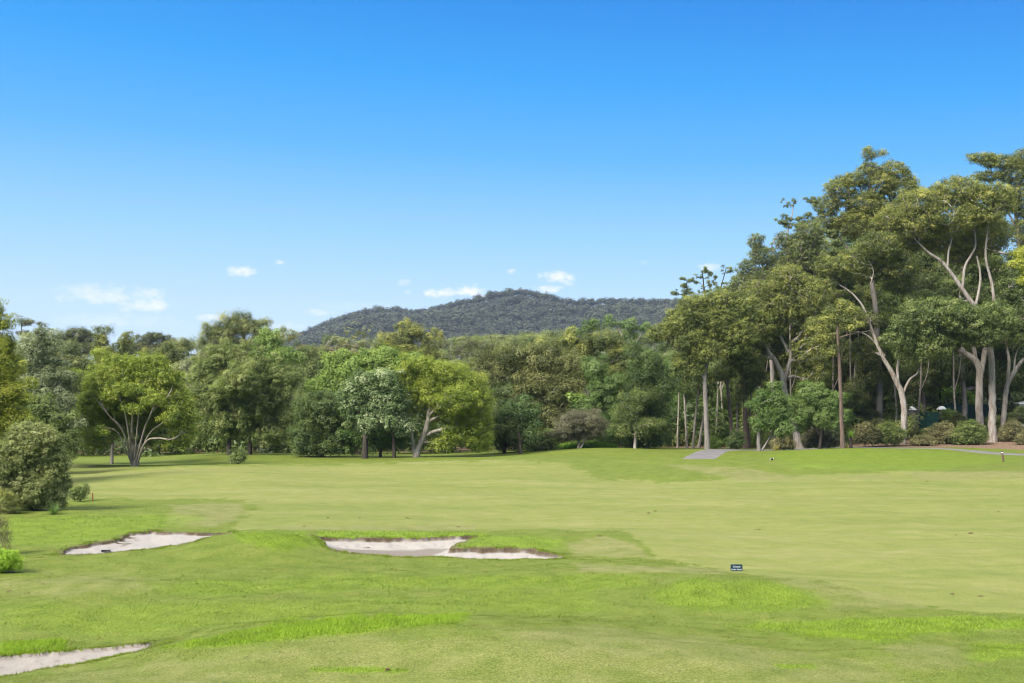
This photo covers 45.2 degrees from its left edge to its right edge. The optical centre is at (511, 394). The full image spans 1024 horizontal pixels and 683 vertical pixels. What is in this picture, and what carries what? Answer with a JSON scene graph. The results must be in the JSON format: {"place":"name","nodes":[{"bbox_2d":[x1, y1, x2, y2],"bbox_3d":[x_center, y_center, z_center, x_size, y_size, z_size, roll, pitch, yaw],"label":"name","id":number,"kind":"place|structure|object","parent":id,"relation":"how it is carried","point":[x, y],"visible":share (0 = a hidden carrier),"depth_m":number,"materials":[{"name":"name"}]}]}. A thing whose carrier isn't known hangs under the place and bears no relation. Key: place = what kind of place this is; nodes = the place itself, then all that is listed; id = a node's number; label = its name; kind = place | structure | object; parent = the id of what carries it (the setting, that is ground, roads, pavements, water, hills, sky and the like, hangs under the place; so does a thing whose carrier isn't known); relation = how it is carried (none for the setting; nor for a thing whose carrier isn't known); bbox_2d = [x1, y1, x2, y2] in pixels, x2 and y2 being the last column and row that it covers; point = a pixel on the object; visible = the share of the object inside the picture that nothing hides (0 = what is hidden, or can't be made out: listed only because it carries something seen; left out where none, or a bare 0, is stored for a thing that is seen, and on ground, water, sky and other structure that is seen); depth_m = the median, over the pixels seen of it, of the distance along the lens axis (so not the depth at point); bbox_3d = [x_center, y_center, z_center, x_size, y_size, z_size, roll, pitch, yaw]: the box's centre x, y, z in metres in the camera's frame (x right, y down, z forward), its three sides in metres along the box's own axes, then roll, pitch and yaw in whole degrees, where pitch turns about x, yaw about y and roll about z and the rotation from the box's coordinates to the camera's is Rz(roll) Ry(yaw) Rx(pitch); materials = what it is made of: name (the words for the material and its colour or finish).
{"place":"outdoors","nodes":[
{"label":"outdoors","id":0,"kind":"place"},
{"bbox_2d":[292,302,663,399],"bbox_3d":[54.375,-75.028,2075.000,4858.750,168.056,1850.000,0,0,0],"label":"hill","id":1,"kind":"structure","parent":0,"point":[580,315],"depth_m":1715.73,"materials":[{"name":"green plant"}]},
{"bbox_2d":[197,287,715,361],"bbox_3d":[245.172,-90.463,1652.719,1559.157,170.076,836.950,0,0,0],"label":"hill forest","id":2,"kind":"object","parent":1,"relation":"on","point":[465,311],"visible":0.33,"depth_m":1733.40,"materials":[{"name":"green plant"}]},
{"bbox_2d":[0,401,1023,682],"bbox_3d":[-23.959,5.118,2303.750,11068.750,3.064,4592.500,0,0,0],"label":"ground","id":3,"kind":"structure","parent":0,"point":[902,527],"depth_m":43.58,"materials":[{"name":"green plant"}]},
{"bbox_2d":[0,506,13,550],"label":"weedy shrub","id":4,"kind":"object","parent":3,"relation":"on","point":[2,523],"visible":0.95,"depth_m":45.98,"materials":[{"name":"green plant"}]},
{"bbox_2d":[0,488,23,513],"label":"shrub","id":5,"kind":"object","parent":3,"relation":"on","point":[8,503],"visible":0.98,"depth_m":59.82,"materials":[{"name":"green plant"}]},
{"bbox_2d":[0,543,25,572],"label":"fern bush","id":6,"kind":"object","parent":3,"relation":"on","point":[10,560],"visible":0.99,"depth_m":40.84,"materials":[{"name":"green plant"}]},
{"bbox_2d":[0,297,39,440],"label":"leafy tree","id":7,"kind":"object","parent":3,"relation":"on","point":[10,396],"visible":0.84,"depth_m":79.63,"materials":[{"name":"green plant"}]},
{"bbox_2d":[13,316,49,374],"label":"gum tree","id":8,"kind":"object","parent":3,"relation":"on","point":[24,322],"visible":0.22,"depth_m":244.67,"materials":[{"name":"green plant"}]},
{"bbox_2d":[0,418,75,510],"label":"shrub","id":9,"kind":"object","parent":3,"relation":"on","point":[28,481],"visible":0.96,"depth_m":61.38,"materials":[{"name":"green plant"}]},
{"bbox_2d":[13,323,88,451],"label":"silver tree","id":10,"kind":"object","parent":3,"relation":"on","point":[48,376],"visible":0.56,"depth_m":98.51,"materials":[{"name":"grey plant"}]},
{"bbox_2d":[16,389,85,460],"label":"leafy tree","id":11,"kind":"object","parent":3,"relation":"on","point":[51,414],"visible":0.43,"depth_m":91.58,"materials":[{"name":"green plant"}]},
{"bbox_2d":[36,336,94,394],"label":"gum tree","id":12,"kind":"object","parent":3,"relation":"on","point":[77,361],"visible":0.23,"depth_m":169.24,"materials":[{"name":"green plant"}]},
{"bbox_2d":[0,642,152,675],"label":"sand bunker","id":13,"kind":"object","parent":3,"relation":"on","point":[13,664],"visible":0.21,"depth_m":28.94},
{"bbox_2d":[68,481,90,501],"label":"shrub","id":14,"kind":"object","parent":3,"relation":"on","point":[76,494],"visible":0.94,"depth_m":67.89,"materials":[{"name":"green plant"}]},
{"bbox_2d":[51,325,109,356],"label":"gum tree","id":15,"kind":"object","parent":3,"relation":"on","point":[85,339],"visible":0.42,"depth_m":234.04,"materials":[{"name":"green plant"}]},
{"bbox_2d":[88,323,138,374],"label":"leafy tree","id":16,"kind":"object","parent":3,"relation":"on","point":[122,345],"visible":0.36,"depth_m":157.66,"materials":[{"name":"green plant"}]},
{"bbox_2d":[62,375,179,463],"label":"leafy tree","id":17,"kind":"object","parent":3,"relation":"on","point":[112,448],"depth_m":111.88,"materials":[{"name":"green plant"}]},
{"bbox_2d":[65,345,201,465],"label":"paperbark tree","id":18,"kind":"object","parent":3,"relation":"on","point":[147,398],"visible":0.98,"depth_m":102.43,"materials":[{"name":"green plant"}]},
{"bbox_2d":[58,531,228,554],"bbox_3d":[-14.047,5.803,49.195,6.408,0.928,7.610,0,0,0],"label":"sand bunker","id":19,"kind":"object","parent":3,"relation":"on","point":[146,540],"visible":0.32,"depth_m":51.15},
{"bbox_2d":[129,331,193,355],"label":"gum tree","id":20,"kind":"object","parent":3,"relation":"on","point":[150,340],"visible":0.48,"depth_m":261.17,"materials":[{"name":"green plant"}]},
{"bbox_2d":[140,340,192,386],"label":"leafy tree","id":21,"kind":"object","parent":3,"relation":"on","point":[173,355],"visible":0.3,"depth_m":171.45,"materials":[{"name":"green plant"}]},
{"bbox_2d":[168,336,196,357],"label":"forest tree","id":22,"kind":"object","parent":3,"relation":"on","point":[188,344],"visible":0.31,"depth_m":246.86,"materials":[{"name":"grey plant"}]},
{"bbox_2d":[171,357,194,412],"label":"leafy tree","id":23,"kind":"object","parent":3,"relation":"on","point":[184,367],"visible":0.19,"depth_m":149.79,"materials":[{"name":"green plant"}]},
{"bbox_2d":[227,446,248,463],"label":"shrub","id":24,"kind":"object","parent":3,"relation":"on","point":[235,458],"visible":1,"depth_m":102.80,"materials":[{"name":"green plant"}]},
{"bbox_2d":[183,336,305,454],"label":"wattle tree","id":25,"kind":"object","parent":3,"relation":"on","point":[239,385],"visible":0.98,"depth_m":122.06,"materials":[{"name":"green plant"}]},
{"bbox_2d":[190,307,303,365],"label":"gum tree","id":26,"kind":"object","parent":3,"relation":"on","point":[234,326],"visible":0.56,"depth_m":191.26,"materials":[{"name":"green plant"}]},
{"bbox_2d":[249,325,308,371],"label":"leafy tree","id":27,"kind":"object","parent":3,"relation":"on","point":[269,341],"visible":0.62,"depth_m":149.53,"materials":[{"name":"green plant"}]},
{"bbox_2d":[289,340,342,407],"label":"gum tree","id":28,"kind":"object","parent":3,"relation":"on","point":[313,367],"visible":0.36,"depth_m":159.39,"materials":[{"name":"green plant"}]},
{"bbox_2d":[284,385,360,456],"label":"bushy tree","id":29,"kind":"object","parent":3,"relation":"on","point":[311,437],"visible":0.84,"depth_m":118.16,"materials":[{"name":"green plant"}]},
{"bbox_2d":[306,332,350,360],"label":"forest tree","id":30,"kind":"object","parent":3,"relation":"on","point":[327,339],"visible":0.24,"depth_m":381.70,"materials":[{"name":"green plant"}]},
{"bbox_2d":[20,321,664,402],"bbox_3d":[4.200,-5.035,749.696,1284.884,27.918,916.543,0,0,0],"label":"distant forest","id":31,"kind":"object","parent":3,"relation":"on","point":[354,337],"visible":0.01,"depth_m":304.48,"materials":[{"name":"green plant"}]},
{"bbox_2d":[299,342,425,454],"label":"leafy tree","id":32,"kind":"object","parent":3,"relation":"on","point":[365,360],"visible":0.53,"depth_m":125.36,"materials":[{"name":"green plant"}]},
{"bbox_2d":[332,367,420,458],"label":"pale leaved tree","id":33,"kind":"object","parent":3,"relation":"on","point":[383,395],"visible":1,"depth_m":115.39,"materials":[{"name":"green plant"}]},
{"bbox_2d":[338,427,418,456],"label":"leafy tree","id":34,"kind":"object","parent":3,"relation":"on","point":[375,443],"visible":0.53,"depth_m":117.48,"materials":[{"name":"green plant"}]},
{"bbox_2d":[368,317,445,364],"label":"leafy tree","id":35,"kind":"object","parent":3,"relation":"on","point":[409,335],"visible":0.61,"depth_m":185.50,"materials":[{"name":"green plant"}]},
{"bbox_2d":[316,536,563,558],"bbox_3d":[-3.138,6.019,48.837,10.487,0.999,7.735,0,0,0],"label":"sand bunker","id":36,"kind":"object","parent":3,"relation":"on","point":[431,546],"visible":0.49,"depth_m":51.15},
{"bbox_2d":[393,351,499,456],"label":"paperbark tree","id":37,"kind":"object","parent":3,"relation":"on","point":[458,396],"visible":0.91,"depth_m":116.46,"materials":[{"name":"green plant"}]},
{"bbox_2d":[446,332,490,371],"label":"forest tree","id":38,"kind":"object","parent":3,"relation":"on","point":[468,344],"visible":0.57,"depth_m":280.56,"materials":[{"name":"green plant"}]},
{"bbox_2d":[3,391,1023,456],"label":"undergrowth","id":39,"kind":"object","parent":3,"relation":"on","point":[215,443],"visible":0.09,"depth_m":137.79,"materials":[{"name":"green plant"}]},
{"bbox_2d":[489,392,544,453],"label":"tree","id":40,"kind":"object","parent":3,"relation":"on","point":[527,413],"visible":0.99,"depth_m":120.72,"materials":[{"name":"green plant"}]},
{"bbox_2d":[488,381,561,452],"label":"bushy tree","id":41,"kind":"object","parent":3,"relation":"on","point":[506,437],"visible":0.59,"depth_m":124.51,"materials":[{"name":"green plant"}]},
{"bbox_2d":[469,340,588,431],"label":"gum tree","id":42,"kind":"object","parent":3,"relation":"on","point":[549,368],"visible":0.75,"depth_m":130.07,"materials":[{"name":"green plant"}]},
{"bbox_2d":[543,408,610,448],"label":"dome shrub","id":43,"kind":"object","parent":3,"relation":"on","point":[574,427],"visible":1,"depth_m":124.42,"materials":[{"name":"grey plant"}]},
{"bbox_2d":[556,440,618,448],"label":"long grass","id":44,"kind":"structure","parent":3,"relation":"on","point":[591,444],"depth_m":126.63,"materials":[{"name":"green plant"}]},
{"bbox_2d":[526,324,662,406],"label":"gum tree","id":45,"kind":"object","parent":3,"relation":"on","point":[591,343],"visible":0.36,"depth_m":139.42,"materials":[{"name":"green leaves"},{"name":"grey bark"}]},
{"bbox_2d":[567,353,632,444],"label":"tree","id":46,"kind":"object","parent":3,"relation":"on","point":[604,390],"visible":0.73,"depth_m":128.48,"materials":[{"name":"green plant"}]},
{"bbox_2d":[576,312,651,371],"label":"flat topped tree","id":47,"kind":"object","parent":3,"relation":"on","point":[594,324],"visible":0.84,"depth_m":167.82,"materials":[{"name":"green plant"}]},
{"bbox_2d":[607,382,667,448],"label":"bushy tree","id":48,"kind":"object","parent":3,"relation":"on","point":[631,409],"visible":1,"depth_m":124.69,"materials":[{"name":"green plant"}]},
{"bbox_2d":[611,339,683,447],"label":"tree","id":49,"kind":"object","parent":3,"relation":"on","point":[646,368],"visible":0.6,"depth_m":126.39,"materials":[{"name":"green plant"}]},
{"bbox_2d":[668,362,697,448],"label":"paperbark tree","id":50,"kind":"object","parent":3,"relation":"on","point":[683,376],"visible":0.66,"depth_m":133.88,"materials":[{"name":"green plant"}]},
{"bbox_2d":[657,349,715,439],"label":"shade tree","id":51,"kind":"object","parent":3,"relation":"on","point":[674,396],"visible":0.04,"depth_m":157.04,"materials":[{"name":"green plant"}]},
{"bbox_2d":[670,384,709,434],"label":"sapling","id":52,"kind":"object","parent":3,"relation":"on","point":[675,409],"visible":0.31,"depth_m":145.44,"materials":[{"name":"green plant"}]},
{"bbox_2d":[679,366,713,447],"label":"paperbark tree","id":53,"kind":"object","parent":3,"relation":"on","point":[691,395],"visible":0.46,"depth_m":134.88,"materials":[{"name":"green plant"}]},
{"bbox_2d":[670,264,737,418],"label":"wispy gum","id":54,"kind":"object","parent":3,"relation":"on","point":[687,289],"visible":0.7,"depth_m":151.91,"materials":[{"name":"green plant"}]},
{"bbox_2d":[646,288,763,448],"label":"gum tree","id":55,"kind":"object","parent":3,"relation":"on","point":[710,309],"visible":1,"depth_m":127.37,"materials":[{"name":"green plant"}]},
{"bbox_2d":[693,361,719,447],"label":"paperbark tree","id":56,"kind":"object","parent":3,"relation":"on","point":[702,423],"visible":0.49,"depth_m":135.87,"materials":[{"name":"green plant"}]},
{"bbox_2d":[702,379,740,429],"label":"sapling","id":57,"kind":"object","parent":3,"relation":"on","point":[724,393],"visible":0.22,"depth_m":147.40,"materials":[{"name":"green plant"}]},
{"bbox_2d":[716,377,749,430],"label":"paperbark tree","id":58,"kind":"object","parent":3,"relation":"on","point":[732,402],"visible":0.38,"depth_m":137.91,"materials":[{"name":"green plant"}]},
{"bbox_2d":[723,430,746,448],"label":"shrub","id":59,"kind":"object","parent":3,"relation":"on","point":[735,440],"visible":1,"depth_m":128.72,"materials":[{"name":"green plant"}]},
{"bbox_2d":[682,323,788,417],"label":"shade tree","id":60,"kind":"object","parent":3,"relation":"on","point":[712,387],"visible":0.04,"depth_m":149.34,"materials":[{"name":"green plant"}]},
{"bbox_2d":[709,308,779,448],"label":"gum tree","id":61,"kind":"object","parent":3,"relation":"on","point":[733,366],"visible":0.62,"depth_m":132.49,"materials":[{"name":"green plant"}]},
{"bbox_2d":[721,295,790,447],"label":"gum tree","id":62,"kind":"object","parent":3,"relation":"on","point":[750,382],"visible":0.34,"depth_m":135.71,"materials":[{"name":"green plant"}]},
{"bbox_2d":[711,219,825,442],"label":"gum tree","id":63,"kind":"object","parent":3,"relation":"on","point":[783,257],"visible":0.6,"depth_m":140.55,"materials":[{"name":"green plant"}]},
{"bbox_2d":[741,380,800,450],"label":"bushy tree","id":64,"kind":"object","parent":3,"relation":"on","point":[773,416],"visible":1,"depth_m":122.53,"materials":[{"name":"green plant"}]},
{"bbox_2d":[713,265,831,401],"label":"shade tree","id":65,"kind":"object","parent":3,"relation":"on","point":[783,364],"visible":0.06,"depth_m":152.20,"materials":[{"name":"green plant"}]},
{"bbox_2d":[768,435,796,449],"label":"shrub","id":66,"kind":"object","parent":3,"relation":"on","point":[787,442],"visible":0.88,"depth_m":129.71,"materials":[{"name":"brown plant"}]},
{"bbox_2d":[726,263,844,448],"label":"white gum","id":67,"kind":"object","parent":3,"relation":"on","point":[788,305],"visible":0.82,"depth_m":133.33,"materials":[{"name":"green plant"}]},
{"bbox_2d":[659,412,923,446],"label":"undergrowth","id":68,"kind":"object","parent":3,"relation":"on","point":[765,436],"visible":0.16,"depth_m":141.20,"materials":[{"name":"green plant"}]},
{"bbox_2d":[774,196,848,349],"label":"wispy gum","id":69,"kind":"object","parent":3,"relation":"on","point":[833,233],"visible":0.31,"depth_m":142.90,"materials":[{"name":"green plant"}]},
{"bbox_2d":[785,347,837,430],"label":"sapling","id":70,"kind":"object","parent":3,"relation":"on","point":[826,367],"visible":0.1,"depth_m":141.91,"materials":[{"name":"green plant"}]},
{"bbox_2d":[800,425,839,448],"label":"shrub","id":71,"kind":"object","parent":3,"relation":"on","point":[829,439],"visible":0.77,"depth_m":128.54,"materials":[{"name":"green plant"}]},
{"bbox_2d":[784,379,856,448],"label":"bushy tree","id":72,"kind":"object","parent":3,"relation":"on","point":[821,400],"visible":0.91,"depth_m":125.53,"materials":[{"name":"green plant"}]},
{"bbox_2d":[776,235,864,393],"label":"shade tree","id":73,"kind":"object","parent":3,"relation":"on","point":[844,358],"visible":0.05,"depth_m":154.18,"materials":[{"name":"green plant"}]},
{"bbox_2d":[804,297,869,447],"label":"thin tree","id":74,"kind":"object","parent":3,"relation":"on","point":[854,324],"visible":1,"depth_m":123.85,"materials":[{"name":"green plant"}]},
{"bbox_2d":[825,333,888,423],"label":"tree","id":75,"kind":"object","parent":3,"relation":"on","point":[856,387],"visible":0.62,"depth_m":145.43,"materials":[{"name":"green plant"}]},
{"bbox_2d":[843,403,870,429],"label":"shrub","id":76,"kind":"object","parent":3,"relation":"on","point":[863,411],"visible":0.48,"depth_m":145.41,"materials":[{"name":"green plant"}]},
{"bbox_2d":[814,233,908,394],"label":"shade tree","id":77,"kind":"object","parent":3,"relation":"on","point":[890,300],"visible":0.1,"depth_m":162.93,"materials":[{"name":"green plant"}]},
{"bbox_2d":[848,420,881,446],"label":"shrub","id":78,"kind":"object","parent":3,"relation":"on","point":[867,430],"visible":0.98,"depth_m":132.66,"materials":[{"name":"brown plant"}]},
{"bbox_2d":[806,230,925,443],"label":"white gum","id":79,"kind":"object","parent":3,"relation":"on","point":[894,253],"visible":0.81,"depth_m":137.42,"materials":[{"name":"green plant"}]},
{"bbox_2d":[810,145,926,419],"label":"tall gum","id":80,"kind":"object","parent":3,"relation":"on","point":[887,180],"visible":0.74,"depth_m":146.48,"materials":[{"name":"green plant"}]},
{"bbox_2d":[853,284,888,402],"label":"slim gum","id":81,"kind":"object","parent":3,"relation":"on","point":[878,292],"visible":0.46,"depth_m":149.71,"materials":[{"name":"green plant"}]},
{"bbox_2d":[858,369,890,414],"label":"sapling","id":82,"kind":"object","parent":3,"relation":"on","point":[870,405],"visible":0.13,"depth_m":149.12,"materials":[{"name":"green plant"}]},
{"bbox_2d":[872,421,909,445],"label":"shrub","id":83,"kind":"object","parent":3,"relation":"on","point":[892,433],"visible":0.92,"depth_m":133.46,"materials":[{"name":"green plant"}]},
{"bbox_2d":[879,330,916,424],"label":"sapling","id":84,"kind":"object","parent":3,"relation":"on","point":[895,404],"visible":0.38,"depth_m":146.31,"materials":[{"name":"green plant"}]},
{"bbox_2d":[906,434,938,445],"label":"shrub","id":85,"kind":"object","parent":3,"relation":"on","point":[920,440],"visible":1,"depth_m":133.70,"materials":[{"name":"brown plant"}]},
{"bbox_2d":[916,412,938,430],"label":"fence","id":86,"kind":"object","parent":3,"relation":"on","point":[930,419],"visible":0.67,"depth_m":156.00,"materials":[{"name":"teal fabric"}]},
{"bbox_2d":[880,219,985,411],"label":"shade tree","id":87,"kind":"object","parent":3,"relation":"on","point":[924,282],"visible":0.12,"depth_m":160.39,"materials":[{"name":"green plant"}]},
{"bbox_2d":[922,420,957,443],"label":"shrub","id":88,"kind":"object","parent":3,"relation":"on","point":[941,432],"visible":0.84,"depth_m":135.47,"materials":[{"name":"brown plant"}]},
{"bbox_2d":[867,172,1019,441],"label":"white gum","id":89,"kind":"object","parent":3,"relation":"on","point":[969,218],"visible":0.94,"depth_m":137.65,"materials":[{"name":"green plant"}]},
{"bbox_2d":[872,273,1021,424],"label":"white gum","id":90,"kind":"object","parent":3,"relation":"on","point":[937,323],"visible":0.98,"depth_m":134.01,"materials":[{"name":"green plant"}]},
{"bbox_2d":[935,383,975,405],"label":"garden tree","id":91,"kind":"object","parent":3,"relation":"on","point":[944,394],"visible":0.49,"depth_m":169.54,"materials":[{"name":"green plant"}]},
{"bbox_2d":[904,243,1023,416],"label":"shade tree","id":92,"kind":"object","parent":3,"relation":"on","point":[937,365],"visible":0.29,"depth_m":157.51,"materials":[{"name":"green plant"}]},
{"bbox_2d":[948,419,990,444],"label":"shrub","id":93,"kind":"object","parent":3,"relation":"on","point":[977,431],"visible":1,"depth_m":134.54,"materials":[{"name":"green plant"}]},
{"bbox_2d":[945,404,1007,424],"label":"fence","id":94,"kind":"object","parent":3,"relation":"on","point":[971,414],"visible":0.33,"depth_m":160.00,"materials":[{"name":"green metal"}]},
{"bbox_2d":[964,334,1023,412],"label":"black trunk tree","id":95,"kind":"object","parent":3,"relation":"on","point":[1002,355],"visible":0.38,"depth_m":157.05,"materials":[{"name":"green plant"}]},
{"bbox_2d":[965,147,1023,350],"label":"tall gum","id":96,"kind":"object","parent":3,"relation":"on","point":[1013,164],"visible":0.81,"depth_m":149.54,"materials":[{"name":"green plant"}]},
{"bbox_2d":[994,247,1023,440],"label":"white gum","id":97,"kind":"object","parent":3,"relation":"on","point":[1014,298],"visible":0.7,"depth_m":138.74,"materials":[{"name":"green plant"}]},
{"bbox_2d":[996,418,1023,441],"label":"shrub","id":98,"kind":"object","parent":3,"relation":"on","point":[1010,429],"visible":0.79,"depth_m":137.62,"materials":[{"name":"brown plant"}]},
{"bbox_2d":[1002,245,1023,284],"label":"leafy tree","id":99,"kind":"object","parent":3,"relation":"on","point":[1019,252],"visible":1,"depth_m":107.93,"materials":[{"name":"green plant"}]},
{"bbox_2d":[1006,405,1023,427],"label":"shrub","id":100,"kind":"object","parent":3,"relation":"on","point":[1018,413],"visible":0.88,"depth_m":145.74,"materials":[{"name":"green plant"}]},
{"bbox_2d":[0,0,1023,362],"label":"sky","id":101,"kind":"structure","parent":0,"point":[166,166],"materials":[{"name":"blue"}]},
{"bbox_2d":[683,447,1023,458],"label":"path","id":102,"kind":"structure","parent":0,"point":[709,454],"depth_m":122.29,"materials":[{"name":"concrete"}]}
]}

